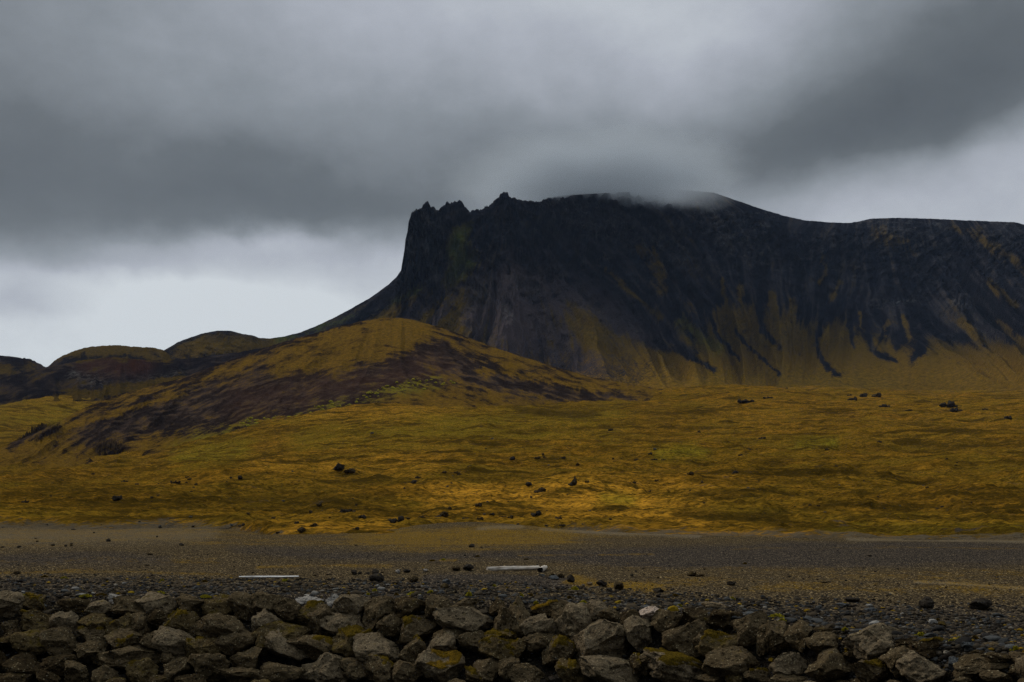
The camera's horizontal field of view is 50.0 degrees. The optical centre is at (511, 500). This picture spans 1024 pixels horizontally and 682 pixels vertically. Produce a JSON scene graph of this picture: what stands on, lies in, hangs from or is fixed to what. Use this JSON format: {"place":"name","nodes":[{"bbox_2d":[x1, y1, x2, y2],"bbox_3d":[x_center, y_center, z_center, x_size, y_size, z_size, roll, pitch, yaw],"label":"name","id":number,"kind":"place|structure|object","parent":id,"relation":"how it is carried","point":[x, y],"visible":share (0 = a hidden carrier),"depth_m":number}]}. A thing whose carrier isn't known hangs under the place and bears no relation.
{"place":"outdoors","nodes":[
{"label":"outdoors","id":0,"kind":"place"},
{"bbox_2d":[0,355,44,376],"bbox_3d":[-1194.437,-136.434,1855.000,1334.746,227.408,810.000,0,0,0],"label":"hill","id":1,"kind":"structure","parent":0,"point":[10,365],"depth_m":1697.52},
{"bbox_2d":[48,345,171,366],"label":"hill","id":2,"kind":"structure","parent":0,"point":[129,352],"depth_m":1942.03},
{"bbox_2d":[0,347,267,404],"bbox_3d":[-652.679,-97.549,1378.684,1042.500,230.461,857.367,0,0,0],"label":"hill","id":3,"kind":"structure","parent":0,"point":[98,379],"depth_m":1281.84},
{"bbox_2d":[0,318,714,467],"bbox_3d":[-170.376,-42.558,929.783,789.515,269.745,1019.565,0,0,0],"label":"hill","id":4,"kind":"structure","parent":0,"point":[344,365],"depth_m":826.95},
{"bbox_2d":[0,384,1023,539],"bbox_3d":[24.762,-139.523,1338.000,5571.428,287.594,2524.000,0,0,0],"label":"grassland","id":5,"kind":"structure","parent":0,"point":[789,462],"depth_m":285.45},
{"bbox_2d":[0,522,1023,681],"bbox_3d":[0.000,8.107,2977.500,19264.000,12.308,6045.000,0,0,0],"label":"ground","id":6,"kind":"structure","parent":0,"point":[440,540],"depth_m":52.29},
{"bbox_2d":[0,590,25,617],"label":"boulder","id":7,"kind":"object","parent":6,"relation":"on","point":[11,603],"visible":0.71,"depth_m":33.78},
{"bbox_2d":[0,672,33,681],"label":"boulder","id":8,"kind":"object","parent":6,"relation":"on","point":[14,677],"visible":1,"depth_m":31.23},
{"bbox_2d":[0,652,40,675],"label":"boulder","id":9,"kind":"object","parent":6,"relation":"on","point":[25,663],"visible":0.81,"depth_m":31.66},
{"bbox_2d":[5,627,47,655],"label":"boulder","id":10,"kind":"object","parent":6,"relation":"on","point":[28,641],"visible":0.73,"depth_m":32.26},
{"bbox_2d":[23,592,46,610],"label":"boulder","id":11,"kind":"object","parent":6,"relation":"on","point":[33,601],"visible":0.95,"depth_m":33.77},
{"bbox_2d":[20,609,51,630],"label":"boulder","id":12,"kind":"object","parent":6,"relation":"on","point":[34,619],"visible":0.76,"depth_m":33.14},
{"bbox_2d":[36,670,61,681],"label":"boulder","id":13,"kind":"object","parent":6,"relation":"on","point":[44,676],"visible":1,"depth_m":31.15},
{"bbox_2d":[39,626,77,655],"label":"boulder","id":14,"kind":"object","parent":6,"relation":"on","point":[58,640],"visible":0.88,"depth_m":32.22},
{"bbox_2d":[39,653,79,675],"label":"boulder","id":15,"kind":"object","parent":6,"relation":"on","point":[54,664],"visible":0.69,"depth_m":31.57},
{"bbox_2d":[49,611,80,636],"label":"boulder","id":16,"kind":"object","parent":6,"relation":"on","point":[63,618],"visible":0.67,"depth_m":33.01},
{"bbox_2d":[57,598,90,613],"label":"boulder","id":17,"kind":"object","parent":6,"relation":"on","point":[76,605],"visible":0.84,"depth_m":33.70},
{"bbox_2d":[64,660,88,681],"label":"boulder","id":18,"kind":"object","parent":6,"relation":"on","point":[74,671],"visible":1,"depth_m":31.25},
{"bbox_2d":[76,625,106,641],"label":"boulder","id":19,"kind":"object","parent":6,"relation":"on","point":[93,634],"visible":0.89,"depth_m":32.65},
{"bbox_2d":[74,640,110,662],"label":"boulder","id":20,"kind":"object","parent":6,"relation":"on","point":[86,650],"visible":0.84,"depth_m":32.00},
{"bbox_2d":[76,613,112,629],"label":"boulder","id":21,"kind":"object","parent":6,"relation":"on","point":[90,621],"visible":0.65,"depth_m":32.91},
{"bbox_2d":[84,599,112,615],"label":"boulder","id":22,"kind":"object","parent":21,"relation":"on","point":[102,606],"visible":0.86,"depth_m":33.44},
{"bbox_2d":[91,665,119,681],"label":"boulder","id":23,"kind":"object","parent":6,"relation":"on","point":[104,673],"visible":0.84,"depth_m":31.29},
{"bbox_2d":[104,628,142,649],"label":"boulder","id":24,"kind":"object","parent":6,"relation":"on","point":[120,638],"visible":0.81,"depth_m":32.30},
{"bbox_2d":[90,644,161,668],"bbox_3d":[-11.174,4.579,31.980,2.111,0.704,1.302,0,0,-23],"label":"boulder","id":25,"kind":"object","parent":6,"relation":"on","point":[120,658],"visible":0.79,"depth_m":31.66},
{"bbox_2d":[110,595,144,614],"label":"boulder","id":26,"kind":"object","parent":6,"relation":"on","point":[123,605],"visible":0.81,"depth_m":33.49},
{"bbox_2d":[125,657,158,681],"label":"boulder","id":27,"kind":"object","parent":6,"relation":"on","point":[143,669],"visible":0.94,"depth_m":31.29},
{"bbox_2d":[131,612,153,635],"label":"boulder","id":28,"kind":"object","parent":6,"relation":"on","point":[140,623],"visible":0.77,"depth_m":32.85},
{"bbox_2d":[134,591,177,614],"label":"boulder","id":29,"kind":"object","parent":6,"relation":"on","point":[150,602],"visible":0.79,"depth_m":33.53},
{"bbox_2d":[147,609,169,629],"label":"boulder","id":30,"kind":"object","parent":6,"relation":"on","point":[157,618],"visible":0.68,"depth_m":32.89},
{"bbox_2d":[151,626,194,656],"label":"boulder","id":31,"kind":"object","parent":6,"relation":"on","point":[165,639],"visible":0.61,"depth_m":31.96},
{"bbox_2d":[163,657,191,681],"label":"boulder","id":32,"kind":"object","parent":6,"relation":"on","point":[177,666],"visible":0.79,"depth_m":31.30},
{"bbox_2d":[162,608,199,632],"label":"boulder","id":33,"kind":"object","parent":6,"relation":"on","point":[183,620],"visible":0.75,"depth_m":32.93},
{"bbox_2d":[175,593,204,612],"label":"boulder","id":34,"kind":"object","parent":6,"relation":"on","point":[187,602],"visible":0.76,"depth_m":33.52},
{"bbox_2d":[174,673,207,681],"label":"boulder","id":35,"kind":"object","parent":6,"relation":"on","point":[194,677],"visible":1,"depth_m":31.00},
{"bbox_2d":[184,636,221,657],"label":"boulder","id":36,"kind":"object","parent":6,"relation":"on","point":[200,645],"visible":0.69,"depth_m":32.03},
{"bbox_2d":[187,653,229,681],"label":"boulder","id":37,"kind":"object","parent":6,"relation":"on","point":[206,664],"visible":0.88,"depth_m":31.30},
{"bbox_2d":[201,593,231,615],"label":"boulder","id":38,"kind":"object","parent":6,"relation":"on","point":[219,603],"visible":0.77,"depth_m":33.61},
{"bbox_2d":[188,613,245,637],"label":"boulder","id":39,"kind":"object","parent":6,"relation":"on","point":[212,625],"visible":0.62,"depth_m":32.55},
{"bbox_2d":[215,629,255,656],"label":"boulder","id":40,"kind":"object","parent":6,"relation":"on","point":[231,644],"visible":0.9,"depth_m":32.22},
{"bbox_2d":[213,666,260,681],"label":"boulder","id":41,"kind":"object","parent":6,"relation":"on","point":[238,674],"visible":0.98,"depth_m":31.18},
{"bbox_2d":[226,591,255,620],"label":"boulder","id":42,"kind":"object","parent":6,"relation":"on","point":[240,603],"visible":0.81,"depth_m":33.64},
{"bbox_2d":[229,646,261,668],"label":"boulder","id":43,"kind":"object","parent":6,"relation":"on","point":[247,658],"visible":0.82,"depth_m":31.73},
{"bbox_2d":[251,591,283,615],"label":"boulder","id":44,"kind":"object","parent":6,"relation":"on","point":[260,600],"visible":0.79,"depth_m":33.80},
{"bbox_2d":[251,608,284,631],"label":"boulder","id":45,"kind":"object","parent":6,"relation":"on","point":[263,616],"visible":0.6,"depth_m":33.14},
{"bbox_2d":[257,661,304,681],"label":"boulder","id":46,"kind":"object","parent":6,"relation":"on","point":[273,672],"visible":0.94,"depth_m":31.36},
{"bbox_2d":[251,621,311,639],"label":"boulder","id":47,"kind":"object","parent":6,"relation":"on","point":[290,631],"visible":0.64,"depth_m":32.81},
{"bbox_2d":[264,628,308,660],"bbox_3d":[-6.624,4.287,32.492,1.435,0.940,1.289,0,0,0],"label":"boulder","id":48,"kind":"object","parent":6,"relation":"on","point":[276,644],"visible":0.77,"depth_m":32.15},
{"bbox_2d":[274,598,300,622],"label":"boulder","id":49,"kind":"object","parent":6,"relation":"on","point":[286,610],"visible":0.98,"depth_m":33.57},
{"bbox_2d":[286,634,334,660],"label":"boulder","id":50,"kind":"object","parent":6,"relation":"on","point":[314,647],"visible":0.76,"depth_m":32.26},
{"bbox_2d":[295,600,325,625],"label":"boulder","id":51,"kind":"object","parent":6,"relation":"on","point":[309,606],"visible":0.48,"depth_m":33.68},
{"bbox_2d":[306,604,334,635],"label":"boulder","id":52,"kind":"object","parent":6,"relation":"on","point":[321,611],"visible":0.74,"depth_m":33.24},
{"bbox_2d":[299,652,348,681],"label":"boulder","id":53,"kind":"object","parent":6,"relation":"on","point":[324,667],"visible":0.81,"depth_m":31.56},
{"bbox_2d":[320,612,363,635],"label":"boulder","id":54,"kind":"object","parent":6,"relation":"on","point":[331,624],"visible":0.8,"depth_m":33.09},
{"bbox_2d":[332,594,370,614],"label":"boulder","id":55,"kind":"object","parent":6,"relation":"on","point":[349,604],"visible":0.71,"depth_m":33.58},
{"bbox_2d":[331,624,373,657],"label":"boulder","id":56,"kind":"object","parent":6,"relation":"on","point":[343,640],"visible":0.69,"depth_m":32.38},
{"bbox_2d":[339,657,367,680],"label":"boulder","id":57,"kind":"object","parent":6,"relation":"on","point":[353,669],"visible":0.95,"depth_m":31.54},
{"bbox_2d":[352,632,400,661],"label":"boulder","id":58,"kind":"object","parent":6,"relation":"on","point":[377,643],"visible":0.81,"depth_m":31.88},
{"bbox_2d":[361,595,396,631],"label":"boulder","id":59,"kind":"object","parent":6,"relation":"on","point":[377,609],"visible":0.71,"depth_m":33.09},
{"bbox_2d":[364,653,395,681],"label":"boulder","id":60,"kind":"object","parent":6,"relation":"on","point":[379,668],"visible":0.79,"depth_m":31.14},
{"bbox_2d":[376,612,402,637],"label":"boulder","id":61,"kind":"object","parent":6,"relation":"on","point":[389,625],"visible":0.89,"depth_m":32.48},
{"bbox_2d":[391,660,423,681],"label":"boulder","id":62,"kind":"object","parent":6,"relation":"on","point":[403,671],"visible":0.94,"depth_m":30.70},
{"bbox_2d":[394,596,425,617],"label":"boulder","id":63,"kind":"object","parent":6,"relation":"on","point":[405,605],"visible":0.65,"depth_m":32.84},
{"bbox_2d":[398,634,426,662],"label":"boulder","id":64,"kind":"object","parent":6,"relation":"on","point":[415,646],"visible":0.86,"depth_m":31.44},
{"bbox_2d":[398,615,437,643],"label":"boulder","id":65,"kind":"object","parent":6,"relation":"on","point":[422,626],"visible":0.94,"depth_m":32.20},
{"bbox_2d":[424,593,450,621],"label":"boulder","id":66,"kind":"object","parent":6,"relation":"on","point":[433,601],"visible":0.61,"depth_m":32.57},
{"bbox_2d":[414,648,465,681],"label":"boulder","id":67,"kind":"object","parent":6,"relation":"on","point":[438,665],"visible":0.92,"depth_m":30.65},
{"bbox_2d":[427,629,457,650],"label":"boulder","id":68,"kind":"object","parent":6,"relation":"on","point":[446,641],"visible":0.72,"depth_m":31.16},
{"bbox_2d":[432,606,493,632],"bbox_3d":[-1.384,3.558,32.306,2.030,0.944,1.873,0,0,0],"label":"boulder","id":69,"kind":"object","parent":6,"relation":"on","point":[469,619],"visible":0.73,"depth_m":31.71},
{"bbox_2d":[457,630,484,652],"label":"boulder","id":70,"kind":"object","parent":6,"relation":"on","point":[468,640],"visible":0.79,"depth_m":31.14},
{"bbox_2d":[473,657,498,681],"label":"boulder","id":71,"kind":"object","parent":6,"relation":"on","point":[487,670],"visible":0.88,"depth_m":30.16},
{"bbox_2d":[478,635,515,660],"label":"boulder","id":72,"kind":"object","parent":6,"relation":"on","point":[495,647],"visible":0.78,"depth_m":30.53},
{"bbox_2d":[484,628,517,638],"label":"boulder","id":73,"kind":"object","parent":72,"relation":"on","point":[506,634],"visible":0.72,"depth_m":31.15},
{"bbox_2d":[493,605,513,630],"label":"boulder","id":74,"kind":"object","parent":6,"relation":"on","point":[503,619],"visible":0.73,"depth_m":31.48},
{"bbox_2d":[498,656,520,680],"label":"boulder","id":75,"kind":"object","parent":6,"relation":"on","point":[505,665],"visible":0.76,"depth_m":29.88},
{"bbox_2d":[0,573,1023,681],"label":"shingle","id":76,"kind":"object","parent":6,"relation":"on","point":[998,624],"visible":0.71,"depth_m":33.16},
{"bbox_2d":[104,613,131,634],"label":"boulder","id":77,"kind":"object","parent":76,"relation":"on","point":[124,622],"visible":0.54,"depth_m":32.87},
{"bbox_2d":[507,663,544,681],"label":"boulder","id":78,"kind":"object","parent":76,"relation":"on","point":[524,672],"visible":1,"depth_m":29.66},
{"bbox_2d":[586,599,607,621],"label":"boulder","id":79,"kind":"object","parent":76,"relation":"on","point":[595,607],"visible":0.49,"depth_m":30.60},
{"bbox_2d":[759,620,789,653],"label":"boulder","id":80,"kind":"object","parent":76,"relation":"on","point":[774,631],"visible":0.88,"depth_m":26.50},
{"bbox_2d":[803,631,837,654],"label":"boulder","id":81,"kind":"object","parent":76,"relation":"on","point":[818,642],"visible":0.81,"depth_m":25.19},
{"bbox_2d":[878,645,909,678],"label":"boulder","id":82,"kind":"object","parent":76,"relation":"on","point":[890,657],"visible":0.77,"depth_m":23.22},
{"bbox_2d":[979,670,1011,681],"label":"boulder","id":83,"kind":"object","parent":76,"relation":"on","point":[992,676],"visible":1,"depth_m":21.48},
{"bbox_2d":[486,566,539,569],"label":"driftwood log","id":84,"kind":"object","parent":6,"relation":"on","point":[514,568],"visible":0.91,"depth_m":48.16},
{"bbox_2d":[511,638,526,658],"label":"boulder","id":85,"kind":"object","parent":6,"relation":"on","point":[519,645],"visible":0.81,"depth_m":30.50},
{"bbox_2d":[508,596,531,637],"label":"boulder","id":86,"kind":"object","parent":6,"relation":"on","point":[520,613],"visible":0.69,"depth_m":31.57},
{"bbox_2d":[519,613,556,635],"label":"boulder","id":87,"kind":"object","parent":6,"relation":"on","point":[542,623],"visible":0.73,"depth_m":30.74},
{"bbox_2d":[522,632,555,653],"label":"boulder","id":88,"kind":"object","parent":6,"relation":"on","point":[536,642],"visible":0.8,"depth_m":30.41},
{"bbox_2d":[530,599,557,615],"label":"boulder","id":89,"kind":"object","parent":6,"relation":"on","point":[542,608],"visible":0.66,"depth_m":31.59},
{"bbox_2d":[542,634,577,666],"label":"boulder","id":90,"kind":"object","parent":6,"relation":"on","point":[557,648],"visible":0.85,"depth_m":29.81},
{"bbox_2d":[555,658,588,681],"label":"boulder","id":91,"kind":"object","parent":6,"relation":"on","point":[569,670],"visible":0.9,"depth_m":28.98},
{"bbox_2d":[554,602,591,638],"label":"boulder","id":92,"kind":"object","parent":6,"relation":"on","point":[573,619],"visible":0.7,"depth_m":30.42},
{"bbox_2d":[570,619,628,664],"bbox_3d":[2.459,3.897,29.746,1.700,1.483,1.803,0,0,0],"label":"boulder","id":93,"kind":"object","parent":6,"relation":"on","point":[602,637],"visible":0.69,"depth_m":29.07},
{"bbox_2d":[598,607,620,621],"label":"boulder","id":94,"kind":"object","parent":6,"relation":"on","point":[611,614],"visible":0.59,"depth_m":30.14},
{"bbox_2d":[579,655,641,681],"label":"boulder","id":95,"kind":"object","parent":6,"relation":"on","point":[603,668],"visible":0.89,"depth_m":28.29},
{"bbox_2d":[624,615,652,652],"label":"boulder","id":96,"kind":"object","parent":6,"relation":"on","point":[638,631],"visible":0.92,"depth_m":28.93},
{"bbox_2d":[629,652,648,675],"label":"boulder","id":97,"kind":"object","parent":6,"relation":"on","point":[637,666],"visible":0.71,"depth_m":28.14},
{"bbox_2d":[650,609,682,632],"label":"boulder","id":98,"kind":"object","parent":6,"relation":"on","point":[662,620],"visible":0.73,"depth_m":28.85},
{"bbox_2d":[643,647,703,681],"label":"boulder","id":99,"kind":"object","parent":6,"relation":"on","point":[664,665],"visible":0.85,"depth_m":27.19},
{"bbox_2d":[662,619,709,657],"bbox_3d":[4.545,3.551,28.350,1.391,1.031,1.234,0,0,-18],"label":"boulder","id":100,"kind":"object","parent":6,"relation":"on","point":[678,639],"visible":0.7,"depth_m":28.03},
{"bbox_2d":[682,607,709,624],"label":"boulder","id":101,"kind":"object","parent":6,"relation":"on","point":[691,614],"visible":0.57,"depth_m":28.52},
{"bbox_2d":[695,629,738,656],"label":"boulder","id":102,"kind":"object","parent":6,"relation":"on","point":[710,640],"visible":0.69,"depth_m":27.38},
{"bbox_2d":[706,608,742,630],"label":"boulder","id":103,"kind":"object","parent":6,"relation":"on","point":[720,618],"visible":0.8,"depth_m":28.00},
{"bbox_2d":[702,646,759,679],"bbox_3d":[5.365,3.998,26.888,1.390,0.876,1.526,0,0,34],"label":"boulder","id":104,"kind":"object","parent":6,"relation":"on","point":[722,663],"visible":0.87,"depth_m":26.49},
{"bbox_2d":[731,610,768,648],"bbox_3d":[5.873,3.223,27.512,0.972,0.946,1.025,0,0,-34],"label":"boulder","id":105,"kind":"object","parent":6,"relation":"on","point":[746,628],"visible":0.77,"depth_m":27.17},
{"bbox_2d":[743,667,768,681],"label":"boulder","id":106,"kind":"object","parent":6,"relation":"on","point":[760,674],"visible":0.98,"depth_m":25.90},
{"bbox_2d":[756,631,769,656],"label":"boulder","id":107,"kind":"object","parent":6,"relation":"on","point":[762,644],"visible":0.91,"depth_m":26.69},
{"bbox_2d":[768,652,806,675],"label":"boulder","id":108,"kind":"object","parent":6,"relation":"on","point":[790,663],"visible":0.89,"depth_m":25.48},
{"bbox_2d":[768,673,807,681],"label":"boulder","id":109,"kind":"object","parent":6,"relation":"on","point":[778,677],"visible":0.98,"depth_m":25.21},
{"bbox_2d":[783,620,812,652],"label":"boulder","id":110,"kind":"object","parent":6,"relation":"on","point":[796,633],"visible":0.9,"depth_m":26.03},
{"bbox_2d":[805,647,850,681],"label":"boulder","id":111,"kind":"object","parent":6,"relation":"on","point":[833,663],"visible":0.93,"depth_m":24.55},
{"bbox_2d":[850,658,890,681],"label":"boulder","id":112,"kind":"object","parent":6,"relation":"on","point":[874,670],"visible":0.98,"depth_m":23.55},
{"bbox_2d":[841,622,903,659],"bbox_3d":[8.074,3.144,24.403,1.106,0.833,1.315,0,0,-27],"label":"boulder","id":113,"kind":"object","parent":6,"relation":"on","point":[870,642],"visible":0.84,"depth_m":24.12},
{"bbox_2d":[896,650,947,681],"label":"boulder","id":114,"kind":"object","parent":6,"relation":"on","point":[912,666],"visible":0.94,"depth_m":22.55},
{"bbox_2d":[908,637,949,657],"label":"boulder","id":115,"kind":"object","parent":114,"relation":"on","point":[925,647],"visible":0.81,"depth_m":23.02},
{"bbox_2d":[838,627,1023,674],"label":"pebbles","id":116,"kind":"object","parent":6,"relation":"on","point":[947,648],"visible":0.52,"depth_m":22.75},
{"bbox_2d":[969,598,991,609],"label":"rock","id":117,"kind":"object","parent":6,"relation":"on","point":[980,603],"visible":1,"depth_m":30.64},
{"bbox_2d":[953,653,1008,673],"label":"boulder","id":118,"kind":"object","parent":6,"relation":"on","point":[975,663],"visible":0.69,"depth_m":21.95},
{"bbox_2d":[981,652,1011,662],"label":"boulder","id":119,"kind":"object","parent":118,"relation":"on","point":[993,657],"visible":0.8,"depth_m":21.82},
{"bbox_2d":[0,0,1023,366],"label":"sky","id":120,"kind":"structure","parent":0,"point":[172,172]},
{"bbox_2d":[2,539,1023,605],"bbox_3d":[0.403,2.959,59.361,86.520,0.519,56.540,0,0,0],"label":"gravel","id":121,"kind":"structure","parent":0,"point":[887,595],"depth_m":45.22},
{"bbox_2d":[164,190,1023,390],"bbox_3d":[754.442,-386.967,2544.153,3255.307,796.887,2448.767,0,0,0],"label":"mountain","id":122,"kind":"structure","parent":0,"point":[660,289],"depth_m":2373.98},
{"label":"wedged stone","id":123,"kind":"object","parent":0,"visible":0},
{"bbox_2d":[549,600,568,620],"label":"boulder","id":124,"kind":"object","parent":123,"relation":"on","point":[556,610],"visible":0.53,"depth_m":31.27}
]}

